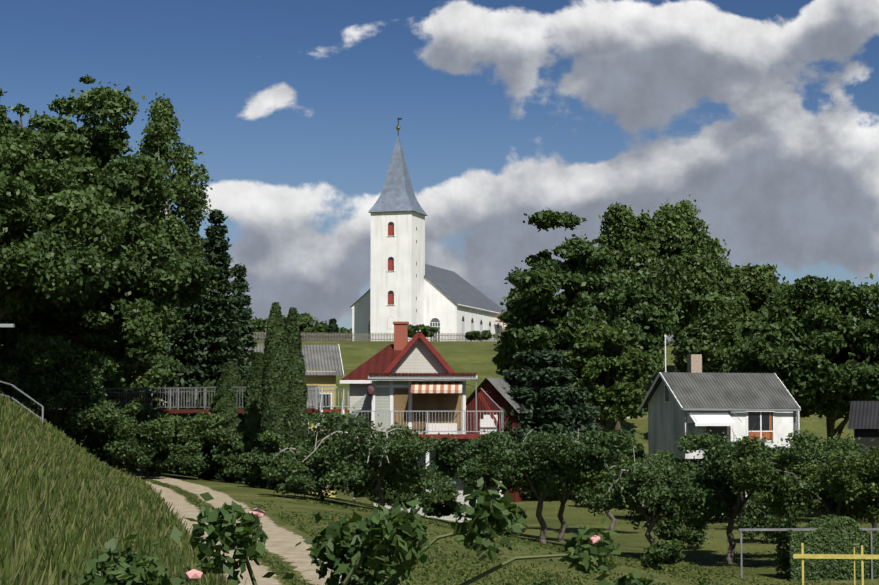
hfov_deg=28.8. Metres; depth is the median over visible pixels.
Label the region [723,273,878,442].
tree
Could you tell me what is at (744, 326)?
tree
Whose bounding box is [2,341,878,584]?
ground
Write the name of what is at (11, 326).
bank railing
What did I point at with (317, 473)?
orchard bush
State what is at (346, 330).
tree
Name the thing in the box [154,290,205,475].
spruce tree
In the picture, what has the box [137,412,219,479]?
bush
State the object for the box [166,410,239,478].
bush
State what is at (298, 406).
thuja tree
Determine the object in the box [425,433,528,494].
bush
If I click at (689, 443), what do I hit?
rhododendron bush
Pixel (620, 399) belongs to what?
tree
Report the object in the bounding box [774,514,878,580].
hedge
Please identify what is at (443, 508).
bush
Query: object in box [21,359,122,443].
bank top bush
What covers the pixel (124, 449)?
bank top bush
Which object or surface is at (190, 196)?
birch tree
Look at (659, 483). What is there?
apple tree
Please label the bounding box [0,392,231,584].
bank grass
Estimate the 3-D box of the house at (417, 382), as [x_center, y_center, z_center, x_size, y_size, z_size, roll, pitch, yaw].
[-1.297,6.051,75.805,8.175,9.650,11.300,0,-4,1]
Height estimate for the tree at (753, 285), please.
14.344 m
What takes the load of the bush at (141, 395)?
on the ground at (465, 357)
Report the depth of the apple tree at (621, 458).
71.04 m
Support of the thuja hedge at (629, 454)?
on the ground at (465, 357)
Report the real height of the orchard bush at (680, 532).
1.907 m
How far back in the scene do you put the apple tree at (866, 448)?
67.24 m
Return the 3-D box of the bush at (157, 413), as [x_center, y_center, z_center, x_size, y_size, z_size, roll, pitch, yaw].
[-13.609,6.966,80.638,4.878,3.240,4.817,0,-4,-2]
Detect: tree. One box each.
[0,74,225,413]
[0,131,145,334]
[11,328,176,443]
[134,92,213,403]
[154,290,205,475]
[170,209,252,483]
[192,381,218,479]
[211,361,244,481]
[229,263,259,478]
[241,352,263,485]
[247,316,283,340]
[259,302,292,445]
[282,312,318,331]
[285,307,307,447]
[302,320,343,340]
[325,318,343,340]
[339,327,351,340]
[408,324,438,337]
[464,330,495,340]
[485,346,605,500]
[490,287,557,388]
[494,207,648,425]
[552,313,662,432]
[592,202,691,418]
[604,273,673,434]
[621,195,735,371]
[673,288,744,372]
[686,260,793,331]
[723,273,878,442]
[733,318,815,417]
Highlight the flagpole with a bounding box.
[664,335,665,371]
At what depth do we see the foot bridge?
79.34 m
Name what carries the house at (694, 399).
on the ground at (465, 357)
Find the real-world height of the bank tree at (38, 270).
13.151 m
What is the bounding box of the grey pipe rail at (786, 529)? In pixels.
[738,528,878,578]
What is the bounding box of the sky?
[0,0,878,341]
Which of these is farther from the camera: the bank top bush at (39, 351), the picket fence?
the picket fence
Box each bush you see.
[0,332,80,407]
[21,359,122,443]
[51,397,143,469]
[62,477,661,584]
[85,400,180,472]
[101,391,152,468]
[104,405,182,473]
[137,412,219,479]
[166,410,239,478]
[207,425,260,478]
[239,430,292,489]
[260,457,317,494]
[279,437,333,492]
[282,448,375,499]
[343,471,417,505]
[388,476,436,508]
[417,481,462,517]
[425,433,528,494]
[494,506,528,535]
[638,450,694,464]
[638,539,686,568]
[640,429,731,481]
[650,515,712,549]
[688,437,758,498]
[734,491,812,543]
[786,431,830,448]
[814,432,868,507]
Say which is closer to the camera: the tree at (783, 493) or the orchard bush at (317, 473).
the tree at (783, 493)
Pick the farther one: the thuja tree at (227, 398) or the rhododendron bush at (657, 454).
the rhododendron bush at (657, 454)
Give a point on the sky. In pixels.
(763, 113)
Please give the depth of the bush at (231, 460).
74.09 m
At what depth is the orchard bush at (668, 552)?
48.80 m
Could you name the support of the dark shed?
on the ground at (465, 357)
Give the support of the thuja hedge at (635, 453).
on the ground at (465, 357)
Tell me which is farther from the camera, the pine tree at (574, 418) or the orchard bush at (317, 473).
the pine tree at (574, 418)
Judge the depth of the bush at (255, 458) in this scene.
68.58 m
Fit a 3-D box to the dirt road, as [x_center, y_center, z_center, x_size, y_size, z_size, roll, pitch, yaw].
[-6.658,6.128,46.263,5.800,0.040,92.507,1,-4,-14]
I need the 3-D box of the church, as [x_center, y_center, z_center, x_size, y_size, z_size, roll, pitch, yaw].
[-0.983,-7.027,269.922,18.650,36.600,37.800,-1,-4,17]
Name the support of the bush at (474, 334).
on the ground at (465, 357)
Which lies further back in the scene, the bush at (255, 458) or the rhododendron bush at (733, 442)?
the rhododendron bush at (733, 442)
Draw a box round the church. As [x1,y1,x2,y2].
[350,117,506,340]
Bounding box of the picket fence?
[223,332,671,340]
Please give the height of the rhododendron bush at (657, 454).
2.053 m
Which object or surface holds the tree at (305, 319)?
on the ground at (465, 357)
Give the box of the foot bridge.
[37,386,335,478]
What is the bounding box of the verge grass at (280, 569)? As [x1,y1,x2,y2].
[141,477,308,584]
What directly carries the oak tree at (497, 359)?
on the ground at (465, 357)
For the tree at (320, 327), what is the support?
on the ground at (465, 357)
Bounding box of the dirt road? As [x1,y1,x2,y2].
[119,470,350,584]
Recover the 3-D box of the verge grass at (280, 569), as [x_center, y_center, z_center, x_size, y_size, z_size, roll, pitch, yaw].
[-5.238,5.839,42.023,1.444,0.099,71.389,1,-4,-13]
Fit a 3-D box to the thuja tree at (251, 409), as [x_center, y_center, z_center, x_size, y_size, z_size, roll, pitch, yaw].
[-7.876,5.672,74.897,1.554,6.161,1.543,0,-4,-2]
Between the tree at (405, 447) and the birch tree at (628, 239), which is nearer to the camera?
the tree at (405, 447)
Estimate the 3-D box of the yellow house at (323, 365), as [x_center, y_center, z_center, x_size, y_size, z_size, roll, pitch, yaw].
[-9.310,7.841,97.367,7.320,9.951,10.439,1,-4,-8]
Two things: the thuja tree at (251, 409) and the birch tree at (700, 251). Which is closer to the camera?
the thuja tree at (251, 409)
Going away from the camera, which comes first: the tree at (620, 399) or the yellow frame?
the yellow frame
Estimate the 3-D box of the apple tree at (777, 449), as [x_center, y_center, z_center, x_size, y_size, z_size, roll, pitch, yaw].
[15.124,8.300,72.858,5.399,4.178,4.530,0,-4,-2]
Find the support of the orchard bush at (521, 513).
on the ground at (465, 357)
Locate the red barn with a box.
[466,378,544,501]
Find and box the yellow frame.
[793,543,878,584]
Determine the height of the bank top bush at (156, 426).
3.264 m
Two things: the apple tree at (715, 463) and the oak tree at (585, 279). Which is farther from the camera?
the oak tree at (585, 279)
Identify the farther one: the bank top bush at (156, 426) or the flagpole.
the flagpole
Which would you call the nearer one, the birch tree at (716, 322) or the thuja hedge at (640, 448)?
the thuja hedge at (640, 448)
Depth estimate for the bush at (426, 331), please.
230.43 m
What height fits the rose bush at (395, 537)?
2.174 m
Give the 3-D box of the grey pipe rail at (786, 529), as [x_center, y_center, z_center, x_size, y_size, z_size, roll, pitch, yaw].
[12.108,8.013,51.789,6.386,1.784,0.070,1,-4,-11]
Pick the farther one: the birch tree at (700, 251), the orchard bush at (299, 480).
the birch tree at (700, 251)
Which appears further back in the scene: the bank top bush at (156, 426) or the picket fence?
the picket fence
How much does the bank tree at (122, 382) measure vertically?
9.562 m
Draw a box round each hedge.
[625,442,632,458]
[632,443,638,461]
[637,443,645,461]
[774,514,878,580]
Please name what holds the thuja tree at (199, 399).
on the ground at (465, 357)
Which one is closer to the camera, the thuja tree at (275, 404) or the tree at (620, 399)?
the thuja tree at (275, 404)
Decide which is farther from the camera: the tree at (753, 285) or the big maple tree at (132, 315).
the tree at (753, 285)
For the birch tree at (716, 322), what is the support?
on the ground at (465, 357)
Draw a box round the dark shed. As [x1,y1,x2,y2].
[848,401,878,447]
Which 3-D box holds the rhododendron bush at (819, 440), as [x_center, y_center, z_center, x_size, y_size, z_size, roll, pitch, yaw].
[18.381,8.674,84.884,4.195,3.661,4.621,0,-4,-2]
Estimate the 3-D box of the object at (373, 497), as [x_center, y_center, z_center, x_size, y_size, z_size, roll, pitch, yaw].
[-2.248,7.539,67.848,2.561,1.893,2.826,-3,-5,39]
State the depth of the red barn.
99.33 m
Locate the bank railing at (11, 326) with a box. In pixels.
[0,324,43,422]
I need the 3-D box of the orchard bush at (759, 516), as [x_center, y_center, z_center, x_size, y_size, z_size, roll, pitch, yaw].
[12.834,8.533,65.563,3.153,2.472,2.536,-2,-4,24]
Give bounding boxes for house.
[241,344,343,497]
[316,322,503,521]
[639,354,876,516]
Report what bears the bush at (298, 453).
on the ground at (465, 357)
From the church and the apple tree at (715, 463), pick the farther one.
the church
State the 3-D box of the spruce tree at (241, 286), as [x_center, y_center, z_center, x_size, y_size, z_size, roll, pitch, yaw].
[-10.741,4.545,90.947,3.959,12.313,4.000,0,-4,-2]
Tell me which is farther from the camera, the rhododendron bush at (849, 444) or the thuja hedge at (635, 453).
the thuja hedge at (635, 453)
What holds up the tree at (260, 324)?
on the ground at (465, 357)
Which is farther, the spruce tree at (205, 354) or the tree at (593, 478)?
the spruce tree at (205, 354)
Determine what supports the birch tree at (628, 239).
on the ground at (465, 357)

